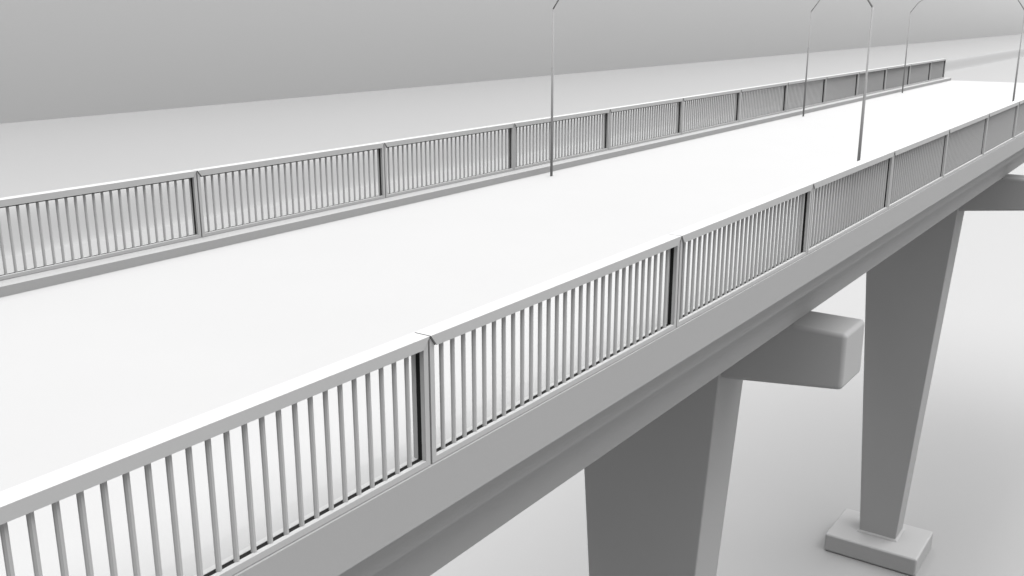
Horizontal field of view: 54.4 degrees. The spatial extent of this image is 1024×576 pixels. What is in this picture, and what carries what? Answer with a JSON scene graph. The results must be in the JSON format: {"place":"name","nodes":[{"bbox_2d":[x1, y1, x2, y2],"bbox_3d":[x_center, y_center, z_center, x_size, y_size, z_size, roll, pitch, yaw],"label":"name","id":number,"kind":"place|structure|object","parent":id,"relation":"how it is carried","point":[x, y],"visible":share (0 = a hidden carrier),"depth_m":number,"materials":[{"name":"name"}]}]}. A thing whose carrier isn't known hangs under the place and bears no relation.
{"place":"outdoors","nodes":[
{"label":"outdoors","id":0,"kind":"place"},
{"bbox_2d":[0,34,1023,575],"bbox_3d":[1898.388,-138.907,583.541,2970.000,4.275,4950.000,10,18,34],"label":"ground","id":1,"kind":"structure","parent":0,"point":[794,488],"depth_m":97.86,"materials":[{"name":"white"}]},
{"bbox_2d":[0,0,1023,123],"bbox_3d":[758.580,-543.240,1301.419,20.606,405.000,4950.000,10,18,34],"label":"backdrop wall","id":2,"kind":"structure","parent":1,"relation":"on","point":[59,59],"depth_m":244.51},
{"bbox_2d":[584,311,864,575],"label":"bridge pier","id":3,"kind":"structure","parent":1,"relation":"on","point":[656,490],"depth_m":21.54,"materials":[{"name":"grey concrete"}]},
{"bbox_2d":[0,78,1023,575],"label":"bridge","id":4,"kind":"structure","parent":3,"relation":"on","point":[100,356],"depth_m":12.71,"materials":[{"name":"grey concrete"}]},
{"bbox_2d":[0,170,200,279],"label":"railing panel","id":5,"kind":"object","parent":4,"relation":"on","point":[65,193],"visible":1,"depth_m":14.91,"materials":[{"name":"grey paint"}]},
{"bbox_2d":[0,333,430,575],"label":"railing panel","id":6,"kind":"object","parent":4,"relation":"on","point":[30,497],"visible":1,"depth_m":6.54,"materials":[{"name":"grey paint"}]},
{"bbox_2d":[193,142,384,236],"bbox_3d":[-3.882,-1.868,18.109,0.169,1.103,4.486,10,18,34],"label":"railing panel","id":7,"kind":"object","parent":4,"relation":"on","point":[259,164],"visible":0.99,"depth_m":17.90,"materials":[{"name":"grey paint"}]},
{"bbox_2d":[381,123,513,197],"bbox_3d":[-1.298,-2.841,21.663,0.169,1.103,4.486,10,18,34],"label":"railing panel","id":8,"kind":"object","parent":4,"relation":"on","point":[442,136],"visible":1,"depth_m":21.60,"materials":[{"name":"grey paint"}]},
{"bbox_2d":[415,234,681,463],"bbox_3d":[0.582,0.410,9.790,0.169,1.103,4.486,10,18,34],"label":"railing panel","id":9,"kind":"object","parent":4,"relation":"on","point":[452,328],"visible":0.98,"depth_m":9.43,"materials":[{"name":"grey paint"}]},
{"bbox_2d":[550,0,558,175],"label":"street lamp","id":10,"kind":"object","parent":4,"relation":"on","point":[551,145],"visible":1,"depth_m":23.14,"materials":[{"name":"metal"}]},
{"bbox_2d":[511,109,609,169],"bbox_3d":[1.285,-3.814,25.216,0.169,1.103,4.486,10,18,34],"label":"railing panel","id":11,"kind":"object","parent":4,"relation":"on","point":[585,114],"visible":0.98,"depth_m":25.20,"materials":[{"name":"grey paint"}]},
{"bbox_2d":[606,98,682,149],"bbox_3d":[3.869,-4.787,28.770,0.169,1.103,4.486,10,18,34],"label":"railing panel","id":12,"kind":"object","parent":4,"relation":"on","point":[677,107],"visible":0.99,"depth_m":28.76,"materials":[{"name":"grey paint"}]},
{"bbox_2d":[680,89,740,133],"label":"railing panel","id":13,"kind":"object","parent":4,"relation":"on","point":[703,105],"visible":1,"depth_m":32.35,"materials":[{"name":"grey paint"}]},
{"bbox_2d":[670,182,813,326],"bbox_3d":[3.165,-0.563,13.344,0.169,1.103,4.486,10,18,34],"label":"railing panel","id":14,"kind":"object","parent":4,"relation":"on","point":[802,191],"visible":0.98,"depth_m":13.11,"materials":[{"name":"grey paint"}]},
{"bbox_2d":[739,82,787,121],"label":"railing panel","id":15,"kind":"object","parent":4,"relation":"on","point":[770,87],"visible":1,"depth_m":35.91,"materials":[{"name":"grey paint"}]},
{"bbox_2d":[786,76,826,111],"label":"railing panel","id":16,"kind":"object","parent":4,"relation":"on","point":[819,89],"visible":0.92,"depth_m":39.55,"materials":[{"name":"grey paint"}]},
{"bbox_2d":[802,0,819,115],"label":"street lamp","id":17,"kind":"object","parent":4,"relation":"on","point":[807,64],"visible":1,"depth_m":37.12,"materials":[{"name":"metal"}]},
{"bbox_2d":[824,72,858,103],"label":"railing panel","id":18,"kind":"object","parent":4,"relation":"on","point":[846,90],"visible":0.99,"depth_m":43.08,"materials":[{"name":"grey paint"}]},
{"bbox_2d":[804,150,894,253],"bbox_3d":[5.748,-1.536,16.897,0.169,1.103,4.486,10,18,34],"label":"railing panel","id":19,"kind":"object","parent":4,"relation":"on","point":[865,183],"visible":0.98,"depth_m":16.72,"materials":[{"name":"grey paint"}]},
{"bbox_2d":[857,0,873,160],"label":"street lamp","id":20,"kind":"object","parent":4,"relation":"on","point":[862,120],"visible":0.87,"depth_m":18.99,"materials":[{"name":"metal"}]},
{"bbox_2d":[856,67,886,96],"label":"railing panel","id":21,"kind":"object","parent":4,"relation":"on","point":[876,80],"visible":0.89,"depth_m":46.77,"materials":[{"name":"grey paint"}]},
{"bbox_2d":[885,64,910,90],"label":"railing panel","id":22,"kind":"object","parent":4,"relation":"on","point":[894,77],"visible":0.9,"depth_m":50.08,"materials":[{"name":"grey paint"}]},
{"bbox_2d":[902,0,921,92],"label":"street lamp","id":23,"kind":"object","parent":4,"relation":"on","point":[906,51],"visible":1,"depth_m":48.50,"materials":[{"name":"metal"}]},
{"bbox_2d":[886,129,949,208],"bbox_3d":[8.332,-2.509,20.451,0.169,1.103,4.486,10,18,34],"label":"railing panel","id":24,"kind":"object","parent":4,"relation":"on","point":[918,165],"visible":0.96,"depth_m":20.31,"materials":[{"name":"grey paint"}]},
{"bbox_2d":[909,61,931,84],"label":"railing panel","id":25,"kind":"object","parent":4,"relation":"on","point":[920,72],"visible":1,"depth_m":53.74,"materials":[{"name":"grey paint"}]},
{"bbox_2d":[930,59,945,80],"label":"railing panel","id":26,"kind":"object","parent":4,"relation":"on","point":[937,69],"visible":0.99,"depth_m":56.94,"materials":[{"name":"grey paint"}]},
{"bbox_2d":[942,113,989,178],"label":"railing panel","id":27,"kind":"object","parent":4,"relation":"on","point":[966,142],"visible":0.94,"depth_m":23.91,"materials":[{"name":"grey paint"}]},
{"bbox_2d":[983,101,1019,155],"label":"railing panel","id":28,"kind":"object","parent":4,"relation":"on","point":[1001,126],"visible":0.93,"depth_m":27.52,"materials":[{"name":"grey paint"}]},
{"bbox_2d":[1012,0,1023,100],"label":"street lamp","id":29,"kind":"object","parent":4,"relation":"on","point":[1018,59],"visible":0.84,"depth_m":32.44,"materials":[{"name":"metal"}]},
{"bbox_2d":[1014,97,1023,138],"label":"railing panel","id":30,"kind":"object","parent":4,"relation":"on","point":[1019,129],"visible":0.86,"depth_m":30.00,"materials":[{"name":"grey paint"}]},
{"bbox_2d":[824,174,1023,575],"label":"bridge pier","id":31,"kind":"structure","parent":1,"relation":"on","point":[907,287],"depth_m":40.63,"materials":[{"name":"grey concrete"}]}
]}

